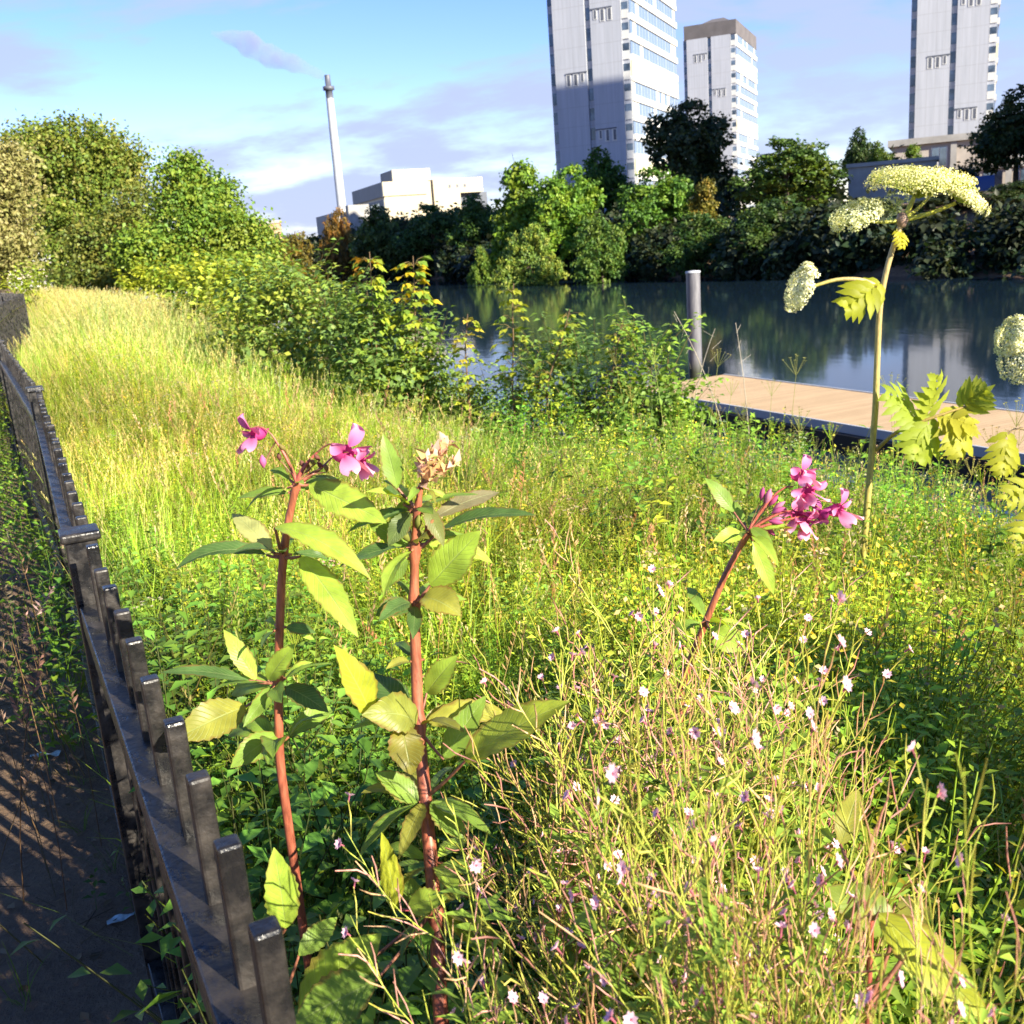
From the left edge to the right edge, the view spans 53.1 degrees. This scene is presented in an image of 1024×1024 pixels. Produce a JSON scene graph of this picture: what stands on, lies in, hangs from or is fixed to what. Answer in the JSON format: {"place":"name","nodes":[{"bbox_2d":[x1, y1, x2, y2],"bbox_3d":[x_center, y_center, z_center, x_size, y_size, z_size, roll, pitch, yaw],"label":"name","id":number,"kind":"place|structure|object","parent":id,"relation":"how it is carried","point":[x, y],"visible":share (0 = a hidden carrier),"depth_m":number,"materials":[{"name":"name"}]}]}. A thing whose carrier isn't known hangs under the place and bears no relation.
{"place":"outdoors","nodes":[
{"label":"outdoors","id":0,"kind":"place"},
{"bbox_2d":[0,289,1023,1023],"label":"meadow grass","id":1,"kind":"structure","parent":0,"point":[130,487],"depth_m":5.35,"materials":[{"name":"green plant"}]},
{"bbox_2d":[0,191,1023,1023],"bbox_3d":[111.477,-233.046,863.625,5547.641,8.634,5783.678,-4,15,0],"label":"ground","id":2,"kind":"structure","parent":0,"point":[56,995],"depth_m":2.87,"materials":[{"name":"soil"}]},
{"bbox_2d":[0,132,60,293],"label":"willow tree","id":3,"kind":"object","parent":2,"relation":"on","point":[18,238],"visible":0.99,"depth_m":21.70,"materials":[{"name":"green plant"}]},
{"bbox_2d":[0,382,135,1010],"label":"path edge weed","id":4,"kind":"object","parent":2,"relation":"on","point":[59,669],"visible":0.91,"depth_m":3.58,"materials":[{"name":"green plant"}]},
{"bbox_2d":[0,480,149,1023],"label":"fallen leaf litter","id":5,"kind":"object","parent":2,"relation":"on","point":[85,1015],"visible":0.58,"depth_m":2.94,"materials":[{"name":"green plant"}]},
{"bbox_2d":[0,106,162,292],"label":"sycamore tree","id":6,"kind":"object","parent":2,"relation":"on","point":[78,172],"visible":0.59,"depth_m":28.53,"materials":[{"name":"green plant"}]},
{"bbox_2d":[32,178,168,300],"bbox_3d":[-10.191,-6.385,26.198,3.347,4.126,4.171,0,15,17],"label":"hawthorn tree","id":7,"kind":"object","parent":2,"relation":"on","point":[89,261],"visible":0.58,"depth_m":25.66,"materials":[{"name":"green plant"}]},
{"bbox_2d":[0,293,295,1023],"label":"iron railing","id":8,"kind":"object","parent":2,"relation":"on","point":[187,858],"visible":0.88,"depth_m":1.44,"materials":[{"name":"black metal"}]},
{"bbox_2d":[97,143,303,302],"bbox_3d":[-7.144,-6.006,23.544,4.507,4.835,3.661,4,17,29],"label":"maple tree","id":9,"kind":"object","parent":2,"relation":"on","point":[192,196],"visible":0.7,"depth_m":23.23,"materials":[{"name":"green plant"}]},
{"bbox_2d":[146,247,301,344],"bbox_3d":[-3.951,-2.584,13.750,1.971,1.920,1.706,9,20,41],"label":"maple bush","id":10,"kind":"object","parent":2,"relation":"on","point":[207,282],"visible":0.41,"depth_m":13.51,"materials":[{"name":"green plant"}]},
{"bbox_2d":[160,413,386,968],"bbox_3d":[-0.266,0.573,1.401,0.316,1.427,0.170,-4,15,0],"label":"himalayan balsam","id":11,"kind":"object","parent":2,"relation":"on","point":[209,719],"visible":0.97,"depth_m":1.27,"materials":[{"name":"green plant"}]},
{"bbox_2d":[188,237,378,397],"bbox_3d":[-2.204,-1.711,10.340,1.956,1.998,2.182,-4,15,0],"label":"bramble bush","id":12,"kind":"object","parent":2,"relation":"on","point":[289,286],"visible":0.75,"depth_m":10.12,"materials":[{"name":"green plant"}]},
{"bbox_2d":[264,848,336,983],"bbox_3d":[-0.255,0.827,1.262,0.139,0.980,0.099,-1,15,12],"label":"balsam shoot","id":13,"kind":"object","parent":2,"relation":"on","point":[281,897],"visible":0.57,"depth_m":1.12,"materials":[{"name":"green plant"}]},
{"bbox_2d":[317,205,359,282],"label":"rusty bush","id":14,"kind":"object","parent":2,"relation":"on","point":[336,229],"visible":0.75,"depth_m":170.79,"materials":[{"name":"brown plant"}]},
{"bbox_2d":[349,252,406,428],"bbox_3d":[-1.188,-1.288,8.910,0.559,1.891,0.501,-4,15,0],"label":"maple sapling","id":15,"kind":"object","parent":2,"relation":"on","point":[379,281],"visible":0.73,"depth_m":8.80,"materials":[{"name":"green plant"}]},
{"bbox_2d":[348,203,410,279],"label":"tree","id":16,"kind":"object","parent":2,"relation":"on","point":[374,237],"visible":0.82,"depth_m":159.66,"materials":[{"name":"green plant"}]},
{"bbox_2d":[289,263,482,421],"bbox_3d":[-1.186,-1.271,9.110,1.669,1.850,1.369,5,17,30],"label":"bramble bush","id":17,"kind":"object","parent":2,"relation":"on","point":[350,329],"visible":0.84,"depth_m":8.96,"materials":[{"name":"green plant"}]},
{"bbox_2d":[316,168,487,240],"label":"works building","id":18,"kind":"structure","parent":2,"relation":"on","point":[404,191],"depth_m":243.09,"materials":[{"name":"white concrete"}]},
{"bbox_2d":[387,255,454,426],"bbox_3d":[-0.859,-1.276,8.975,0.603,1.874,0.564,-14,17,-32],"label":"maple sapling","id":19,"kind":"object","parent":2,"relation":"on","point":[407,315],"visible":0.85,"depth_m":8.82,"materials":[{"name":"green plant"}]},
{"bbox_2d":[388,201,460,278],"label":"tree","id":20,"kind":"object","parent":2,"relation":"on","point":[435,219],"visible":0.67,"depth_m":152.81,"materials":[{"name":"green plant"}]},
{"bbox_2d":[338,877,522,1023],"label":"willowherb","id":21,"kind":"object","parent":2,"relation":"on","point":[476,1008],"visible":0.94,"depth_m":0.88,"materials":[{"name":"green plant"}]},
{"bbox_2d":[296,431,569,1023],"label":"himalayan balsam","id":22,"kind":"object","parent":2,"relation":"on","point":[335,988],"visible":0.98,"depth_m":1.23,"materials":[{"name":"green plant"}]},
{"bbox_2d":[441,192,497,253],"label":"tree","id":23,"kind":"object","parent":2,"relation":"on","point":[474,218],"visible":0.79,"depth_m":142.22,"materials":[{"name":"green plant"}]},
{"bbox_2d":[334,792,618,1023],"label":"willowherb","id":24,"kind":"object","parent":2,"relation":"on","point":[489,903],"visible":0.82,"depth_m":1.04,"materials":[{"name":"green plant"}]},
{"bbox_2d":[422,338,544,443],"bbox_3d":[-0.191,-0.850,8.848,1.052,1.219,0.845,1,16,19],"label":"bramble bush","id":25,"kind":"object","parent":2,"relation":"on","point":[476,404],"visible":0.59,"depth_m":8.81,"materials":[{"name":"green plant"}]},
{"bbox_2d":[488,283,544,449],"bbox_3d":[0.035,-1.020,8.407,0.496,1.673,0.491,-4,15,0],"label":"maple sapling","id":26,"kind":"object","parent":2,"relation":"on","point":[502,368],"visible":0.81,"depth_m":8.33,"materials":[{"name":"green plant"}]},
{"bbox_2d":[10,326,1023,1023],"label":"leafy undergrowth","id":27,"kind":"object","parent":2,"relation":"on","point":[320,848],"visible":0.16,"depth_m":2.54,"materials":[{"name":"green plant"}]},
{"bbox_2d":[485,155,548,280],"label":"tree","id":28,"kind":"object","parent":2,"relation":"on","point":[516,211],"visible":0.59,"depth_m":120.69,"materials":[{"name":"green plant"}]},
{"bbox_2d":[491,222,569,287],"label":"willow bush","id":29,"kind":"object","parent":2,"relation":"on","point":[526,246],"visible":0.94,"depth_m":107.92,"materials":[{"name":"green plant"}]},
{"bbox_2d":[455,714,610,1023],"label":"willowherb","id":30,"kind":"object","parent":2,"relation":"on","point":[548,927],"visible":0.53,"depth_m":1.20,"materials":[{"name":"green plant"}]},
{"bbox_2d":[45,329,1023,1023],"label":"yellow herb cover","id":31,"kind":"object","parent":2,"relation":"on","point":[787,635],"visible":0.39,"depth_m":2.96,"materials":[{"name":"green plant"}]},
{"bbox_2d":[520,309,585,452],"bbox_3d":[0.309,-0.851,8.143,0.565,1.478,0.452,-12,16,-26],"label":"maple sapling","id":32,"kind":"object","parent":2,"relation":"on","point":[562,333],"visible":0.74,"depth_m":8.05,"materials":[{"name":"green plant"}]},
{"bbox_2d":[410,677,702,1023],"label":"willowherb","id":33,"kind":"object","parent":2,"relation":"on","point":[555,833],"visible":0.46,"depth_m":1.23,"materials":[{"name":"green plant"}]},
{"bbox_2d":[451,536,668,963],"bbox_3d":[0.090,0.601,1.493,0.303,1.236,0.280,4,17,29],"label":"willowherb","id":34,"kind":"object","parent":2,"relation":"on","point":[551,656],"visible":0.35,"depth_m":1.43,"materials":[{"name":"green plant"}]},
{"bbox_2d":[441,645,678,1023],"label":"willowherb","id":35,"kind":"object","parent":2,"relation":"on","point":[545,758],"visible":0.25,"depth_m":1.31,"materials":[{"name":"green plant"}]},
{"bbox_2d":[445,627,675,1023],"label":"willowherb","id":36,"kind":"object","parent":2,"relation":"on","point":[554,810],"visible":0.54,"depth_m":1.21,"materials":[{"name":"green plant"}]},
{"bbox_2d":[528,162,606,276],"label":"tree","id":37,"kind":"object","parent":2,"relation":"on","point":[561,203],"visible":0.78,"depth_m":115.02,"materials":[{"name":"green plant"}]},
{"bbox_2d":[472,573,665,1022],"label":"willowherb","id":38,"kind":"object","parent":2,"relation":"on","point":[586,708],"visible":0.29,"depth_m":1.41,"materials":[{"name":"green plant"}]},
{"bbox_2d":[471,688,686,1023],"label":"willowherb","id":39,"kind":"object","parent":2,"relation":"on","point":[594,903],"visible":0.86,"depth_m":0.85,"materials":[{"name":"green plant"}]},
{"bbox_2d":[445,710,720,1023],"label":"willowherb","id":40,"kind":"object","parent":2,"relation":"on","point":[534,843],"visible":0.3,"depth_m":1.27,"materials":[{"name":"green plant"}]},
{"bbox_2d":[442,626,735,1023],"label":"willowherb","id":41,"kind":"object","parent":2,"relation":"on","point":[571,725],"visible":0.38,"depth_m":1.18,"materials":[{"name":"green plant"}]},
{"bbox_2d":[464,568,716,1009],"bbox_3d":[0.126,0.651,1.516,0.353,1.131,0.389,-11,21,-24],"label":"willowherb","id":42,"kind":"object","parent":2,"relation":"on","point":[609,731],"visible":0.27,"depth_m":1.41,"materials":[{"name":"green plant"}]},
{"bbox_2d":[504,309,678,462],"bbox_3d":[0.595,-0.840,8.207,1.401,1.541,1.222,1,15,18],"label":"elder bush","id":43,"kind":"object","parent":2,"relation":"on","point":[569,384],"visible":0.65,"depth_m":8.21,"materials":[{"name":"green plant"}]},
{"bbox_2d":[443,690,750,1023],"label":"willowherb","id":44,"kind":"object","parent":2,"relation":"on","point":[603,849],"visible":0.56,"depth_m":1.15,"materials":[{"name":"green plant"}]},
{"bbox_2d":[569,213,629,284],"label":"willow bush","id":45,"kind":"object","parent":2,"relation":"on","point":[608,265],"visible":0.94,"depth_m":99.91,"materials":[{"name":"green plant"}]},
{"bbox_2d":[575,145,635,217],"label":"tree","id":46,"kind":"object","parent":2,"relation":"on","point":[611,179],"visible":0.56,"depth_m":132.06,"materials":[{"name":"green plant"}]},
{"bbox_2d":[547,0,678,219],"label":"tower block","id":47,"kind":"structure","parent":2,"relation":"on","point":[614,76],"depth_m":157.91,"materials":[{"name":"white concrete"}]},
{"bbox_2d":[479,666,765,1023],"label":"willowherb","id":48,"kind":"object","parent":2,"relation":"on","point":[643,691],"visible":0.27,"depth_m":1.22,"materials":[{"name":"green plant"}]},
{"bbox_2d":[484,739,761,1023],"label":"willowherb","id":49,"kind":"object","parent":2,"relation":"on","point":[581,920],"visible":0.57,"depth_m":0.98,"materials":[{"name":"green plant"}]},
{"bbox_2d":[516,652,745,1021],"bbox_3d":[0.165,0.695,1.424,0.300,1.074,0.273,-11,16,-24],"label":"willowherb","id":50,"kind":"object","parent":2,"relation":"on","point":[616,763],"visible":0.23,"depth_m":1.33,"materials":[{"name":"green plant"}]},
{"bbox_2d":[504,676,760,1023],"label":"willowherb","id":51,"kind":"object","parent":2,"relation":"on","point":[658,975],"visible":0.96,"depth_m":0.78,"materials":[{"name":"green plant"}]},
{"bbox_2d":[514,520,752,935],"bbox_3d":[0.200,0.601,1.539,0.295,1.199,0.326,7,16,30],"label":"willowherb","id":52,"kind":"object","parent":2,"relation":"on","point":[659,675],"visible":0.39,"depth_m":1.45,"materials":[{"name":"green plant"}]},
{"bbox_2d":[531,588,738,935],"bbox_3d":[0.160,0.625,1.575,0.327,1.134,0.271,4,17,28],"label":"willowherb","id":53,"kind":"object","parent":2,"relation":"on","point":[639,616],"visible":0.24,"depth_m":1.49,"materials":[{"name":"green plant"}]},
{"bbox_2d":[275,144,1023,280],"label":"riverside scrub","id":54,"kind":"object","parent":2,"relation":"on","point":[943,242],"visible":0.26,"depth_m":82.45,"materials":[{"name":"green plant"}]},
{"bbox_2d":[516,757,788,1023],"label":"willowherb","id":55,"kind":"object","parent":2,"relation":"on","point":[670,944],"visible":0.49,"depth_m":1.03,"materials":[{"name":"green plant"}]},
{"bbox_2d":[612,165,695,253],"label":"tree","id":56,"kind":"object","parent":2,"relation":"on","point":[662,199],"visible":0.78,"depth_m":106.32,"materials":[{"name":"green plant"}]},
{"bbox_2d":[535,736,774,1022],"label":"willowherb","id":57,"kind":"object","parent":2,"relation":"on","point":[632,943],"visible":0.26,"depth_m":1.20,"materials":[{"name":"green plant"}]},
{"bbox_2d":[590,295,728,464],"bbox_3d":[1.118,-0.785,7.971,1.102,1.770,0.864,-4,15,0],"label":"elder bush","id":58,"kind":"object","parent":2,"relation":"on","point":[665,385],"visible":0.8,"depth_m":7.86,"materials":[{"name":"green plant"}]},
{"bbox_2d":[527,580,807,1003],"bbox_3d":[0.210,0.668,1.429,0.250,1.114,0.362,-11,16,-23],"label":"willowherb","id":59,"kind":"object","parent":2,"relation":"on","point":[715,636],"visible":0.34,"depth_m":1.34,"materials":[{"name":"green plant"}]},
{"bbox_2d":[576,638,777,1023],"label":"willowherb","id":60,"kind":"object","parent":2,"relation":"on","point":[703,995],"visible":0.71,"depth_m":0.81,"materials":[{"name":"green plant"}]},
{"bbox_2d":[564,674,801,1023],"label":"willowherb","id":61,"kind":"object","parent":2,"relation":"on","point":[700,1009],"visible":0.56,"depth_m":0.85,"materials":[{"name":"green plant"}]},
{"bbox_2d":[635,96,742,200],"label":"copper beech","id":62,"kind":"object","parent":2,"relation":"on","point":[683,145],"visible":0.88,"depth_m":122.19,"materials":[{"name":"green plant"}]},
{"bbox_2d":[580,677,798,977],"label":"willowherb","id":63,"kind":"object","parent":2,"relation":"on","point":[777,708],"visible":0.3,"depth_m":1.29,"materials":[{"name":"green plant"}]},
{"bbox_2d":[550,661,839,1023],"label":"willowherb","id":64,"kind":"object","parent":2,"relation":"on","point":[662,789],"visible":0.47,"depth_m":1.19,"materials":[{"name":"green plant"}]},
{"bbox_2d":[657,210,733,277],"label":"tree","id":65,"kind":"object","parent":2,"relation":"on","point":[684,255],"visible":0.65,"depth_m":94.18,"materials":[{"name":"green plant"}]},
{"bbox_2d":[515,788,889,1023],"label":"willowherb","id":66,"kind":"object","parent":2,"relation":"on","point":[699,964],"visible":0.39,"depth_m":1.02,"materials":[{"name":"green plant"}]},
{"bbox_2d":[595,762,829,1023],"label":"willowherb","id":67,"kind":"object","parent":2,"relation":"on","point":[612,775],"visible":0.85,"depth_m":0.77,"materials":[{"name":"green plant"}]},
{"bbox_2d":[595,673,842,1021],"bbox_3d":[0.286,0.722,1.319,0.308,1.070,0.277,-4,13,25],"label":"willowherb","id":68,"kind":"object","parent":2,"relation":"on","point":[715,822],"visible":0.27,"depth_m":1.26,"materials":[{"name":"green plant"}]},
{"bbox_2d":[683,18,757,211],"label":"tower block","id":69,"kind":"structure","parent":2,"relation":"on","point":[720,68],"depth_m":254.31,"materials":[{"name":"white concrete"}]},
{"bbox_2d":[631,607,827,899],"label":"willowherb","id":70,"kind":"object","parent":2,"relation":"on","point":[700,695],"visible":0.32,"depth_m":1.45,"materials":[{"name":"green plant"}]},
{"bbox_2d":[640,562,838,897],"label":"willowherb","id":71,"kind":"object","parent":2,"relation":"on","point":[727,720],"visible":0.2,"depth_m":1.53,"materials":[{"name":"green plant"}]},
{"bbox_2d":[628,617,859,872],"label":"willowherb","id":72,"kind":"object","parent":2,"relation":"on","point":[780,688],"visible":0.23,"depth_m":1.54,"materials":[{"name":"green plant"}]},
{"bbox_2d":[660,648,851,1023],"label":"willowherb","id":73,"kind":"object","parent":2,"relation":"on","point":[760,981],"visible":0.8,"depth_m":0.79,"materials":[{"name":"green plant"}]},
{"bbox_2d":[659,621,871,935],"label":"willowherb","id":74,"kind":"object","parent":2,"relation":"on","point":[773,726],"visible":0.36,"depth_m":1.38,"materials":[{"name":"green plant"}]},
{"bbox_2d":[668,454,863,760],"bbox_3d":[0.477,0.495,1.960,0.333,1.230,0.193,-10,16,-20],"label":"himalayan balsam","id":75,"kind":"object","parent":2,"relation":"on","point":[764,549],"visible":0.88,"depth_m":1.82,"materials":[{"name":"green plant"}]},
{"bbox_2d":[668,571,868,866],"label":"willowherb","id":76,"kind":"object","parent":2,"relation":"on","point":[761,677],"visible":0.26,"depth_m":1.56,"materials":[{"name":"green plant"}]},
{"bbox_2d":[730,193,811,264],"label":"tree","id":77,"kind":"object","parent":2,"relation":"on","point":[763,213],"visible":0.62,"depth_m":87.30,"materials":[{"name":"green plant"}]},
{"bbox_2d":[655,590,904,1023],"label":"willowherb","id":78,"kind":"object","parent":2,"relation":"on","point":[848,685],"visible":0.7,"depth_m":0.83,"materials":[{"name":"green plant"}]},
{"bbox_2d":[625,572,944,1023],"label":"willowherb","id":79,"kind":"object","parent":2,"relation":"on","point":[744,796],"visible":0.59,"depth_m":1.06,"materials":[{"name":"green plant"}]},
{"bbox_2d":[649,665,924,1023],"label":"willowherb","id":80,"kind":"object","parent":2,"relation":"on","point":[827,834],"visible":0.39,"depth_m":1.17,"materials":[{"name":"green plant"}]},
{"bbox_2d":[725,133,852,214],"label":"tree","id":81,"kind":"object","parent":2,"relation":"on","point":[792,164],"visible":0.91,"depth_m":104.33,"materials":[{"name":"green plant"}]},
{"bbox_2d":[718,686,881,1023],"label":"willowherb","id":82,"kind":"object","parent":2,"relation":"on","point":[793,919],"visible":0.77,"depth_m":0.85,"materials":[{"name":"green plant"}]},
{"bbox_2d":[681,653,919,1023],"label":"willowherb","id":83,"kind":"object","parent":2,"relation":"on","point":[809,711],"visible":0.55,"depth_m":0.94,"materials":[{"name":"green plant"}]},
{"bbox_2d":[709,615,902,979],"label":"willowherb","id":84,"kind":"object","parent":2,"relation":"on","point":[795,745],"visible":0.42,"depth_m":1.43,"materials":[{"name":"green plant"}]},
{"bbox_2d":[702,645,915,980],"bbox_3d":[0.413,0.677,1.447,0.371,1.078,0.247,-12,17,-28],"label":"willowherb","id":85,"kind":"object","parent":2,"relation":"on","point":[887,673],"visible":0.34,"depth_m":1.32,"materials":[{"name":"green plant"}]},
{"bbox_2d":[728,628,1023,1023],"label":"willowherb","id":86,"kind":"object","parent":2,"relation":"on","point":[895,992],"visible":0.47,"depth_m":1.05,"materials":[{"name":"green plant"}]},
{"bbox_2d":[783,163,996,597],"bbox_3d":[1.512,-0.299,4.201,0.781,2.150,0.441,-4,15,0],"label":"giant hogweed","id":87,"kind":"object","parent":2,"relation":"on","point":[920,435],"visible":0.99,"depth_m":4.01,"materials":[{"name":"green plant"}]},
{"bbox_2d":[815,740,965,1023],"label":"willowherb","id":88,"kind":"object","parent":2,"relation":"on","point":[941,791],"visible":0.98,"depth_m":0.68,"materials":[{"name":"green plant"}]},
{"bbox_2d":[846,156,938,203],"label":"grey shed","id":89,"kind":"structure","parent":2,"relation":"on","point":[860,172],"depth_m":112.03,"materials":[{"name":"concrete"}]},
{"bbox_2d":[826,789,988,1023],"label":"balsam shoot","id":90,"kind":"object","parent":2,"relation":"on","point":[897,923],"visible":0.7,"depth_m":0.96,"materials":[{"name":"green plant"}]},
{"bbox_2d":[827,816,1023,1023],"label":"willowherb","id":91,"kind":"object","parent":2,"relation":"on","point":[955,980],"visible":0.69,"depth_m":0.76,"materials":[{"name":"green plant"}]},
{"bbox_2d":[843,826,1023,1023],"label":"willowherb","id":92,"kind":"object","parent":2,"relation":"on","point":[998,986],"visible":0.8,"depth_m":0.84,"materials":[{"name":"green plant"}]},
{"bbox_2d":[908,0,1000,192],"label":"tower block","id":93,"kind":"structure","parent":2,"relation":"on","point":[954,59],"depth_m":166.85,"materials":[{"name":"white concrete"}]},
{"bbox_2d":[888,131,1023,194],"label":"flat roofed building","id":94,"kind":"structure","parent":2,"relation":"on","point":[947,150],"depth_m":145.47,"materials":[{"name":"concrete"}]},
{"bbox_2d":[923,752,1023,1023],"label":"willowherb","id":95,"kind":"object","parent":2,"relation":"on","point":[992,1012],"visible":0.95,"depth_m":0.60,"materials":[{"name":"green plant"}]},
{"bbox_2d":[958,84,1023,181],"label":"tree","id":96,"kind":"object","parent":2,"relation":"on","point":[999,140],"visible":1,"depth_m":105.52,"materials":[{"name":"green plant"}]},
{"bbox_2d":[980,313,1023,557],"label":"giant hogweed","id":97,"kind":"object","parent":2,"relation":"on","point":[1004,451],"visible":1,"depth_m":4.00,"materials":[{"name":"green plant"}]},
{"bbox_2d":[0,0,1023,280],"label":"sky","id":98,"kind":"structure","parent":0,"point":[450,88],"materials":[{"name":"blue"}]},
{"bbox_2d":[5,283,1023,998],"bbox_3d":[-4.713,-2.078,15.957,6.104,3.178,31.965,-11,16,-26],"label":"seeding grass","id":99,"kind":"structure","parent":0,"point":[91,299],"depth_m":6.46,"materials":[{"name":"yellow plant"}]},
{"bbox_2d":[8,276,1023,552],"bbox_3d":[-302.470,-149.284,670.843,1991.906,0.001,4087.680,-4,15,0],"label":"river","id":100,"kind":"structure","parent":0,"point":[944,324],"depth_m":45.59,"materials":[{"name":"blue liquid"}]},
{"bbox_2d":[685,270,702,379],"bbox_3d":[5.125,-4.030,28.613,0.410,5.316,0.410,-4,15,0],"label":"mooring pile","id":101,"kind":"object","parent":100,"relation":"in","point":[693,293],"visible":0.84,"depth_m":28.14,"materials":[{"name":"metal"}]},
{"bbox_2d":[637,374,1023,486],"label":"pontoon","id":102,"kind":"object","parent":100,"relation":"on","point":[849,411],"visible":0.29,"depth_m":22.01,"materials":[{"name":"wood"}]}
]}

